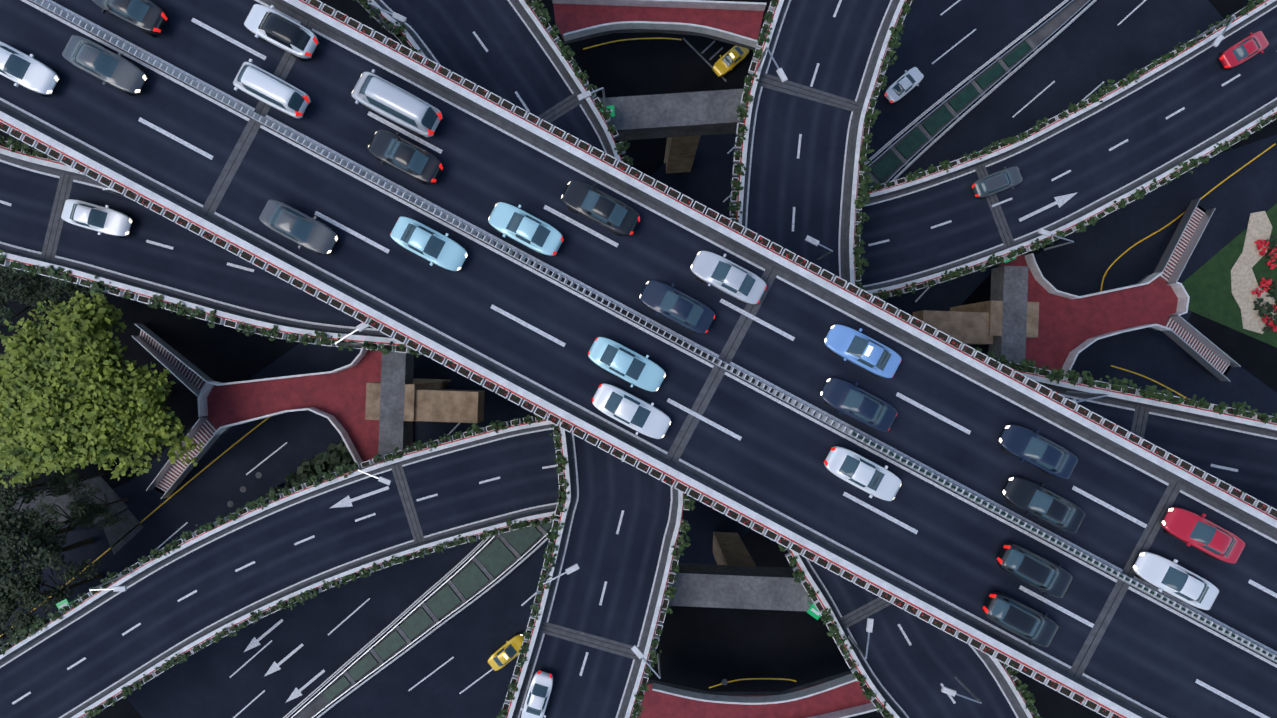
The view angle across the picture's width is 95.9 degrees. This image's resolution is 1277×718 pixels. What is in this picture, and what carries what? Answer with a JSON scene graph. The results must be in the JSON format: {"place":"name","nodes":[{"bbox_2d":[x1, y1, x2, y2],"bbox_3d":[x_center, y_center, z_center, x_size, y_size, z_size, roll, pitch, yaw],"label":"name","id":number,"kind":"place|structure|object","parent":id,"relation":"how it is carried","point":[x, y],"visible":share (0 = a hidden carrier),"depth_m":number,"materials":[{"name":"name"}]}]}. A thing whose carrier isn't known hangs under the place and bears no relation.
{"place":"outdoors","nodes":[
{"label":"outdoors","id":0,"kind":"place"},
{"bbox_2d":[8,476,127,526],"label":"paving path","id":1,"kind":"structure","parent":0,"point":[62,501],"depth_m":67.19,"materials":[{"name":"grey stone"}]},
{"bbox_2d":[9,499,105,553],"bbox_3d":[-62.921,17.132,62.930,7.403,8.584,6.504,23,90,0],"label":"tree","id":2,"kind":"object","parent":1,"relation":"on","point":[44,530],"visible":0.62,"depth_m":59.70,"materials":[{"name":"green plant"}]},
{"bbox_2d":[103,509,142,553],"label":"paving path","id":3,"kind":"structure","parent":0,"point":[116,532],"depth_m":67.19,"materials":[{"name":"concrete"}]},
{"bbox_2d":[0,338,458,646],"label":"ground-level road","id":4,"kind":"structure","parent":0,"point":[207,494],"depth_m":67.21,"materials":[{"name":"black asphalt"}]},
{"bbox_2d":[0,508,100,615],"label":"tree","id":5,"kind":"object","parent":4,"relation":"on","point":[10,561],"visible":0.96,"depth_m":57.95,"materials":[{"name":"green plant"}]},
{"bbox_2d":[0,567,102,638],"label":"tree","id":6,"kind":"object","parent":4,"relation":"on","point":[21,621],"visible":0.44,"depth_m":58.82,"materials":[{"name":"green plant"}]},
{"bbox_2d":[66,486,128,529],"bbox_3d":[-59.648,16.249,64.359,5.951,5.726,4.602,2,90,0],"label":"tree","id":7,"kind":"object","parent":4,"relation":"on","point":[95,510],"visible":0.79,"depth_m":62.67,"materials":[{"name":"green plant"}]},
{"bbox_2d":[146,417,220,498],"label":"stairs","id":8,"kind":"structure","parent":4,"relation":"on","point":[178,471],"depth_m":64.16,"materials":[{"name":"white paint"}]},
{"bbox_2d":[365,379,450,420],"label":"pier column","id":9,"kind":"structure","parent":4,"relation":"on","point":[372,410],"depth_m":54.94,"materials":[{"name":"beige concrete"}]},
{"bbox_2d":[378,352,413,457],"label":"pier beam","id":10,"kind":"structure","parent":9,"relation":"on","point":[397,368],"depth_m":54.92,"materials":[{"name":"grey concrete"}]},
{"bbox_2d":[207,350,412,462],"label":"footbridge deck","id":11,"kind":"structure","parent":10,"relation":"on","point":[340,396],"depth_m":61.72,"materials":[{"name":"concrete"}]},
{"bbox_2d":[207,349,366,385],"bbox_3d":[-36.879,1.420,61.172,17.186,1.100,2.319,-14,90,0],"label":"railing","id":12,"kind":"object","parent":11,"relation":"on","point":[359,357],"visible":0.82,"depth_m":60.62,"materials":[{"name":"grey metal"}]},
{"bbox_2d":[213,407,362,466],"bbox_3d":[-35.868,7.737,61.172,17.118,1.100,5.532,16,90,0],"label":"railing","id":13,"kind":"object","parent":11,"relation":"on","point":[341,430],"visible":0.83,"depth_m":60.76,"materials":[{"name":"white paint"}]},
{"bbox_2d":[414,389,483,422],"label":"pier beam","id":14,"kind":"structure","parent":9,"relation":"attached to","point":[448,405],"depth_m":55.22,"materials":[{"name":"concrete"}]},
{"bbox_2d":[0,418,560,717],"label":"ramp deck","id":15,"kind":"structure","parent":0,"point":[452,474],"depth_m":53.22,"materials":[{"name":"asphalt"}]},
{"bbox_2d":[0,412,548,654],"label":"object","id":16,"kind":"object","parent":15,"relation":"on","point":[343,469],"visible":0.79,"depth_m":52.39,"materials":[{"name":"green plant"}]},
{"bbox_2d":[12,462,556,703],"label":"road markings","id":17,"kind":"object","parent":15,"relation":"on","point":[407,500],"visible":0.96,"depth_m":53.22,"materials":[{"name":"paint"}]},
{"bbox_2d":[80,513,559,717],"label":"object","id":18,"kind":"object","parent":15,"relation":"on","point":[259,615],"visible":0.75,"depth_m":52.37,"materials":[{"name":"green plant"}]},
{"bbox_2d":[368,0,683,717],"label":"elevated road","id":19,"kind":"structure","parent":0,"point":[630,563],"depth_m":47.22,"materials":[{"name":"black asphalt"}]},
{"bbox_2d":[353,0,569,717],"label":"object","id":20,"kind":"object","parent":19,"relation":"on","point":[558,459],"visible":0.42,"depth_m":46.40,"materials":[{"name":"green plant"}]},
{"bbox_2d":[520,670,553,717],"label":"car","id":21,"kind":"object","parent":19,"relation":"on","point":[538,695],"visible":1,"depth_m":46.21,"materials":[{"name":"white paint"}]},
{"bbox_2d":[472,31,641,675],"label":"road markings","id":22,"kind":"object","parent":19,"relation":"on","point":[561,108],"visible":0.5,"depth_m":47.22,"materials":[{"name":"paint"}]},
{"bbox_2d":[524,0,694,717],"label":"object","id":23,"kind":"object","parent":19,"relation":"on","point":[567,53],"visible":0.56,"depth_m":46.40,"materials":[{"name":"green plant"}]},
{"bbox_2d":[0,0,1276,717],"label":"deck","id":24,"kind":"structure","parent":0,"point":[1150,656],"depth_m":35.22,"materials":[{"name":"asphalt"}]},
{"bbox_2d":[0,41,59,95],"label":"car","id":25,"kind":"object","parent":24,"relation":"on","point":[18,67],"visible":1,"depth_m":34.29,"materials":[{"name":"white paint"}]},
{"bbox_2d":[62,35,147,94],"bbox_3d":[-32.058,-17.656,34.477,4.878,1.466,2.140,28,90,0],"label":"car","id":26,"kind":"object","parent":24,"relation":"on","point":[106,66],"visible":1,"depth_m":34.26,"materials":[{"name":"grey paint"}]},
{"bbox_2d":[92,0,168,36],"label":"car","id":27,"kind":"object","parent":24,"relation":"on","point":[149,18],"visible":1,"depth_m":34.25,"materials":[{"name":"black paint"}]},
{"bbox_2d":[233,59,310,118],"bbox_3d":[-22.038,-16.122,34.252,4.678,1.916,2.070,28,90,0],"label":"van","id":28,"kind":"object","parent":24,"relation":"on","point":[272,90],"visible":1,"depth_m":33.54,"materials":[{"name":"white paint"}]},
{"bbox_2d":[244,4,318,60],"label":"car","id":29,"kind":"object","parent":24,"relation":"on","point":[296,40],"visible":1,"depth_m":34.12,"materials":[{"name":"white paint"}]},
{"bbox_2d":[259,199,337,254],"bbox_3d":[-20.410,-7.920,34.477,4.629,1.466,2.140,28,90,0],"label":"car","id":30,"kind":"object","parent":24,"relation":"on","point":[293,224],"visible":1,"depth_m":34.26,"materials":[{"name":"grey paint"}]},
{"bbox_2d":[351,69,442,136],"bbox_3d":[-14.515,-15.267,34.102,5.574,2.216,2.270,28,90,0],"label":"van","id":31,"kind":"object","parent":24,"relation":"on","point":[417,116],"visible":1,"depth_m":33.30,"materials":[{"name":"grey paint"}]},
{"bbox_2d":[368,130,443,184],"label":"car","id":32,"kind":"object","parent":24,"relation":"on","point":[417,163],"visible":1,"depth_m":34.25,"materials":[{"name":"black paint"}]},
{"bbox_2d":[390,216,467,270],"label":"car","id":33,"kind":"object","parent":24,"relation":"on","point":[432,246],"visible":1,"depth_m":34.25,"materials":[{"name":"teal paint"}]},
{"bbox_2d":[488,202,563,255],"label":"car","id":34,"kind":"object","parent":24,"relation":"on","point":[537,235],"visible":1,"depth_m":34.25,"materials":[{"name":"teal paint"}]},
{"bbox_2d":[0,121,1122,717],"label":"guardrail","id":35,"kind":"object","parent":24,"relation":"on","point":[554,419],"visible":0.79,"depth_m":34.56,"materials":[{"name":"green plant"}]},
{"bbox_2d":[561,180,639,235],"bbox_3d":[-2.285,-9.066,34.477,4.878,1.466,2.140,28,90,0],"label":"car","id":36,"kind":"object","parent":24,"relation":"on","point":[613,215],"visible":1,"depth_m":34.26,"materials":[{"name":"black paint"}]},
{"bbox_2d":[588,337,665,391],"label":"car","id":37,"kind":"object","parent":24,"relation":"on","point":[632,367],"visible":1,"depth_m":34.25,"materials":[{"name":"teal paint"}]},
{"bbox_2d":[592,383,670,438],"bbox_3d":[-0.415,3.141,34.477,4.878,1.466,2.140,28,90,0],"label":"car","id":38,"kind":"object","parent":24,"relation":"on","point":[620,405],"visible":1,"depth_m":34.25,"materials":[{"name":"white paint"}]},
{"bbox_2d":[32,0,1276,661],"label":"median fence","id":39,"kind":"object","parent":24,"relation":"on","point":[290,134],"visible":0.79,"depth_m":34.49,"materials":[{"name":"white metal"}]},
{"bbox_2d":[30,0,1276,662],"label":"median rail","id":40,"kind":"object","parent":39,"relation":"attached to","point":[652,330],"visible":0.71,"depth_m":34.66,"materials":[{"name":"silver metal"}]},
{"bbox_2d":[851,432,1276,659],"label":"median barrier","id":41,"kind":"object","parent":39,"relation":"attached to","point":[1039,532],"visible":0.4,"depth_m":34.42,"materials":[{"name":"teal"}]},
{"bbox_2d":[639,280,714,333],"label":"car","id":42,"kind":"object","parent":24,"relation":"on","point":[687,312],"visible":1,"depth_m":34.25,"materials":[{"name":"blue paint"}]},
{"bbox_2d":[138,18,1276,717],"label":"road markings","id":43,"kind":"object","parent":24,"relation":"on","point":[748,312],"visible":0.96,"depth_m":35.22,"materials":[{"name":"paint"}]},
{"bbox_2d":[690,251,766,304],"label":"car","id":44,"kind":"object","parent":24,"relation":"on","point":[740,284],"visible":1,"depth_m":34.26,"materials":[{"name":"grey paint"}]},
{"bbox_2d":[302,0,1276,517],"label":"guardrail","id":45,"kind":"object","parent":24,"relation":"on","point":[802,262],"visible":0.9,"depth_m":34.56,"materials":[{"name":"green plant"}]},
{"bbox_2d":[820,378,897,431],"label":"car","id":46,"kind":"object","parent":24,"relation":"on","point":[868,409],"visible":0.98,"depth_m":34.26,"materials":[{"name":"blue paint"}]},
{"bbox_2d":[824,324,901,377],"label":"car","id":47,"kind":"object","parent":24,"relation":"on","point":[873,357],"visible":1,"depth_m":34.26,"materials":[{"name":"blue paint"}]},
{"bbox_2d":[824,446,901,500],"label":"car","id":48,"kind":"object","parent":24,"relation":"on","point":[871,478],"visible":1,"depth_m":34.25,"materials":[{"name":"white paint"}]},
{"bbox_2d":[981,591,1058,646],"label":"car","id":49,"kind":"object","parent":24,"relation":"on","point":[1024,621],"visible":1,"depth_m":34.13,"materials":[{"name":"black paint"}]},
{"bbox_2d":[996,542,1072,597],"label":"car","id":50,"kind":"object","parent":24,"relation":"on","point":[1045,576],"visible":1,"depth_m":34.12,"materials":[{"name":"black paint"}]},
{"bbox_2d":[998,424,1077,478],"bbox_3d":[24.010,5.560,34.477,4.629,1.466,2.140,28,90,0],"label":"car","id":51,"kind":"object","parent":24,"relation":"on","point":[1043,454],"visible":1,"depth_m":34.26,"materials":[{"name":"blue paint"}]},
{"bbox_2d":[1002,476,1085,532],"bbox_3d":[24.339,8.745,34.477,4.878,1.466,2.140,28,90,0],"label":"car","id":52,"kind":"object","parent":24,"relation":"on","point":[1047,506],"visible":1,"depth_m":34.26,"materials":[{"name":"black paint"}]},
{"bbox_2d":[1132,551,1218,609],"bbox_3d":[32.267,13.304,34.477,4.977,1.466,2.140,28,90,0],"label":"car","id":53,"kind":"object","parent":24,"relation":"on","point":[1182,584],"visible":1,"depth_m":34.27,"materials":[{"name":"white paint"}]},
{"bbox_2d":[1160,507,1244,563],"bbox_3d":[33.911,10.570,34.477,4.778,1.466,2.140,28,90,0],"label":"car","id":54,"kind":"object","parent":24,"relation":"on","point":[1207,537],"visible":1,"depth_m":34.27,"materials":[{"name":"red paint"}]},
{"bbox_2d":[0,0,1276,717],"bbox_3d":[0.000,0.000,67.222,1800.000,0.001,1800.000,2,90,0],"label":"ground","id":55,"kind":"structure","parent":0,"point":[704,648],"depth_m":67.22,"materials":[{"name":"black asphalt"}]},
{"bbox_2d":[0,469,65,527],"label":"tree","id":56,"kind":"object","parent":55,"relation":"on","point":[7,499],"visible":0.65,"depth_m":59.94,"materials":[{"name":"green plant"}]},
{"bbox_2d":[0,265,76,340],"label":"tree","id":57,"kind":"object","parent":55,"relation":"on","point":[15,290],"visible":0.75,"depth_m":58.67,"materials":[{"name":"green plant"}]},
{"bbox_2d":[24,274,112,313],"bbox_3d":[-60.886,-7.656,62.895,8.106,8.654,8.402,17,90,0],"label":"tree","id":58,"kind":"object","parent":55,"relation":"on","point":[37,287],"visible":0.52,"depth_m":59.53,"materials":[{"name":"green plant"}]},
{"bbox_2d":[45,464,104,501],"bbox_3d":[-62.196,13.331,64.449,4.823,5.546,3.897,28,90,0],"label":"tree","id":59,"kind":"object","parent":55,"relation":"on","point":[60,478],"visible":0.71,"depth_m":62.52,"materials":[{"name":"green plant"}]},
{"bbox_2d":[0,291,202,487],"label":"tree","id":60,"kind":"object","parent":55,"relation":"on","point":[44,422],"visible":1,"depth_m":54.47,"materials":[{"name":"green plant"}]},
{"bbox_2d":[132,324,213,396],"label":"staircase","id":61,"kind":"structure","parent":55,"relation":"on","point":[189,375],"depth_m":63.97,"materials":[{"name":"white paint"}]},
{"bbox_2d":[243,439,353,507],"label":"shrub hedge","id":62,"kind":"object","parent":55,"relation":"on","point":[339,455],"visible":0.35,"depth_m":65.92,"materials":[{"name":"green plant"}]},
{"bbox_2d":[592,89,744,172],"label":"bridge pier","id":63,"kind":"structure","parent":55,"relation":"on","point":[682,123],"depth_m":48.87,"materials":[{"name":"concrete"}]},
{"bbox_2d":[126,0,1224,717],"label":"road","id":64,"kind":"structure","parent":55,"relation":"on","point":[1086,52],"depth_m":62.22,"materials":[{"name":"black asphalt"}]},
{"bbox_2d":[488,634,523,670],"bbox_3d":[-13.994,31.353,61.415,4.629,1.590,2.140,-39,90,0],"label":"taxi","id":65,"kind":"object","parent":64,"relation":"on","point":[507,652],"visible":0.81,"depth_m":61.25,"materials":[{"name":"yellow paint"}]},
{"bbox_2d":[321,35,1037,701],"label":"median panels","id":66,"kind":"object","parent":64,"relation":"on","point":[493,559],"visible":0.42,"depth_m":61.66,"materials":[{"name":"concrete"}]},
{"bbox_2d":[291,0,1089,717],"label":"guardrail","id":67,"kind":"object","parent":66,"relation":"on","point":[543,536],"depth_m":61.44,"materials":[{"name":"grey metal"}]},
{"bbox_2d":[286,0,1094,717],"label":"guardrail","id":68,"kind":"object","parent":66,"relation":"on","point":[554,530],"depth_m":61.44,"materials":[{"name":"grey metal"}]},
{"bbox_2d":[230,0,1145,717],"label":"road markings","id":69,"kind":"object","parent":64,"relation":"on","point":[254,642],"visible":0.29,"depth_m":62.21,"materials":[{"name":"paint"}]},
{"bbox_2d":[884,67,923,102],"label":"car","id":70,"kind":"object","parent":64,"relation":"on","point":[909,80],"visible":1,"depth_m":61.25,"materials":[{"name":"white paint"}]},
{"bbox_2d":[998,255,1177,370],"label":"footbridge deck","id":71,"kind":"structure","parent":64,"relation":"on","point":[1066,326],"depth_m":61.72,"materials":[{"name":"concrete"}]},
{"bbox_2d":[1025,253,1162,298],"bbox_3d":[48.073,-8.195,61.172,14.077,1.100,4.026,8,90,0],"label":"railing","id":72,"kind":"object","parent":71,"relation":"on","point":[1043,282],"visible":1,"depth_m":60.84,"materials":[{"name":"white paint"}]},
{"bbox_2d":[1062,324,1170,374],"bbox_3d":[49.995,-1.193,61.172,12.465,1.100,3.593,-33,90,0],"label":"railing","id":73,"kind":"object","parent":71,"relation":"on","point":[1071,359],"visible":0.83,"depth_m":60.88,"materials":[{"name":"white paint"}]},
{"bbox_2d":[713,45,748,76],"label":"taxi","id":74,"kind":"object","parent":55,"relation":"on","point":[729,60],"visible":0.9,"depth_m":66.25,"materials":[{"name":"yellow paint"}]},
{"bbox_2d":[664,532,812,610],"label":"pier column","id":75,"kind":"structure","parent":55,"relation":"on","point":[736,577],"depth_m":48.87,"materials":[{"name":"concrete"}]},
{"bbox_2d":[950,300,1038,337],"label":"pier column","id":76,"kind":"structure","parent":55,"relation":"on","point":[994,309],"depth_m":54.94,"materials":[{"name":"brown concrete"}]},
{"bbox_2d":[912,310,992,344],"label":"pier beam","id":77,"kind":"structure","parent":76,"relation":"attached to","point":[967,327],"depth_m":55.22,"materials":[{"name":"concrete"}]},
{"bbox_2d":[989,266,1027,362],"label":"pier beam","id":78,"kind":"structure","parent":76,"relation":"on","point":[1009,286],"depth_m":54.92,"materials":[{"name":"grey concrete"}]},
{"bbox_2d":[0,147,1276,508],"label":"ramp deck","id":79,"kind":"structure","parent":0,"point":[192,271],"depth_m":41.22,"materials":[{"name":"concrete"}]},
{"bbox_2d":[61,199,132,237],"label":"car","id":80,"kind":"object","parent":79,"relation":"on","point":[99,219],"visible":1,"depth_m":40.26,"materials":[{"name":"white paint"}]},
{"bbox_2d":[0,250,422,357],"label":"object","id":81,"kind":"object","parent":79,"relation":"on","point":[178,308],"visible":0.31,"depth_m":40.39,"materials":[{"name":"green plant"}]},
{"bbox_2d":[0,173,1237,471],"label":"road markings","id":82,"kind":"object","parent":79,"relation":"on","point":[64,191],"visible":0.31,"depth_m":41.22,"materials":[{"name":"paint"}]},
{"bbox_2d":[0,135,1276,423],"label":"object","id":83,"kind":"object","parent":79,"relation":"on","point":[1024,365],"visible":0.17,"depth_m":40.37,"materials":[{"name":"grey concrete"}]},
{"bbox_2d":[553,4,763,49],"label":"pedestrian walkway","id":84,"kind":"structure","parent":0,"point":[575,17],"depth_m":61.72,"materials":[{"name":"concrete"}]},
{"bbox_2d":[552,0,765,10],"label":"railing","id":85,"kind":"object","parent":84,"relation":"on","point":[729,5],"visible":1,"depth_m":61.14,"materials":[{"name":"white paint"}]},
{"bbox_2d":[563,21,756,47],"bbox_3d":[2.390,-34.596,61.172,20.616,1.100,1.812,2,90,0],"label":"railing","id":86,"kind":"object","parent":84,"relation":"on","point":[716,32],"visible":1,"depth_m":60.99,"materials":[{"name":"white paint"}]},
{"bbox_2d":[637,670,871,717],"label":"pedestrian walkway","id":87,"kind":"structure","parent":0,"point":[656,704],"depth_m":61.72,"materials":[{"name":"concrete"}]},
{"bbox_2d":[652,674,856,704],"bbox_3d":[12.356,35.280,61.172,21.758,1.100,2.259,-3,90,0],"label":"railing","id":88,"kind":"object","parent":87,"relation":"on","point":[816,690],"visible":1,"depth_m":60.99,"materials":[{"name":"grey metal"}]},
{"bbox_2d":[807,703,878,717],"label":"railing","id":89,"kind":"object","parent":87,"relation":"on","point":[857,710],"visible":0.96,"depth_m":61.13,"materials":[{"name":"white paint"}]},
{"bbox_2d":[732,0,1033,717],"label":"ramp deck","id":90,"kind":"structure","parent":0,"point":[815,184],"depth_m":47.22,"materials":[{"name":"asphalt"}]},
{"bbox_2d":[727,0,893,717],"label":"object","id":91,"kind":"object","parent":90,"relation":"on","point":[797,573],"visible":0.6,"depth_m":46.40,"materials":[{"name":"green plant"}]},
{"bbox_2d":[758,0,955,703],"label":"road markings","id":92,"kind":"object","parent":90,"relation":"on","point":[878,603],"visible":0.65,"depth_m":47.22,"materials":[{"name":"paint"}]},
{"bbox_2d":[853,0,1040,717],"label":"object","id":93,"kind":"object","parent":90,"relation":"on","point":[859,203],"visible":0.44,"depth_m":46.38,"materials":[{"name":"green plant"}]},
{"bbox_2d":[855,0,1276,293],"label":"ramp deck","id":94,"kind":"structure","parent":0,"point":[904,218],"depth_m":53.22,"materials":[{"name":"asphalt"}]},
{"bbox_2d":[971,166,1022,198],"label":"car","id":95,"kind":"object","parent":94,"relation":"on","point":[1005,178],"visible":1,"depth_m":52.12,"materials":[{"name":"grey paint"}]},
{"bbox_2d":[868,74,1240,246],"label":"road markings","id":96,"kind":"object","parent":94,"relation":"on","point":[994,203],"visible":0.85,"depth_m":53.22,"materials":[{"name":"paint"}]},
{"bbox_2d":[865,0,1266,192],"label":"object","id":97,"kind":"object","parent":94,"relation":"on","point":[1074,108],"visible":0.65,"depth_m":52.41,"materials":[{"name":"green plant"}]},
{"bbox_2d":[868,110,1276,299],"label":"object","id":98,"kind":"object","parent":94,"relation":"on","point":[1138,194],"visible":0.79,"depth_m":52.40,"materials":[{"name":"green plant"}]},
{"bbox_2d":[1218,31,1268,69],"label":"car","id":99,"kind":"object","parent":94,"relation":"on","point":[1244,49],"visible":1,"depth_m":52.26,"materials":[{"name":"red paint"}]},
{"bbox_2d":[1034,135,1276,415],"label":"ground-level road","id":100,"kind":"structure","parent":0,"point":[1085,260],"depth_m":67.21,"materials":[{"name":"black asphalt"}]},
{"bbox_2d":[1152,198,1215,283],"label":"staircase","id":101,"kind":"structure","parent":100,"relation":"on","point":[1187,227],"depth_m":64.04,"materials":[{"name":"white paint"}]},
{"bbox_2d":[1163,315,1240,381],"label":"stairs","id":102,"kind":"structure","parent":100,"relation":"on","point":[1192,341],"depth_m":64.04,"materials":[{"name":"white paint"}]},
{"bbox_2d":[1182,203,1276,347],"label":"garden lawn","id":103,"kind":"structure","parent":0,"point":[1207,286],"depth_m":67.17,"materials":[{"name":"green plant"}]},
{"bbox_2d":[1251,235,1276,331],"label":"garden flowers","id":104,"kind":"object","parent":103,"relation":"on","point":[1263,311],"visible":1,"depth_m":66.77,"materials":[{"name":"red plant"}]},
{"bbox_2d":[1231,211,1276,333],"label":"garden path","id":105,"kind":"structure","parent":0,"point":[1244,283],"depth_m":67.13,"materials":[{"name":"beige stone"}]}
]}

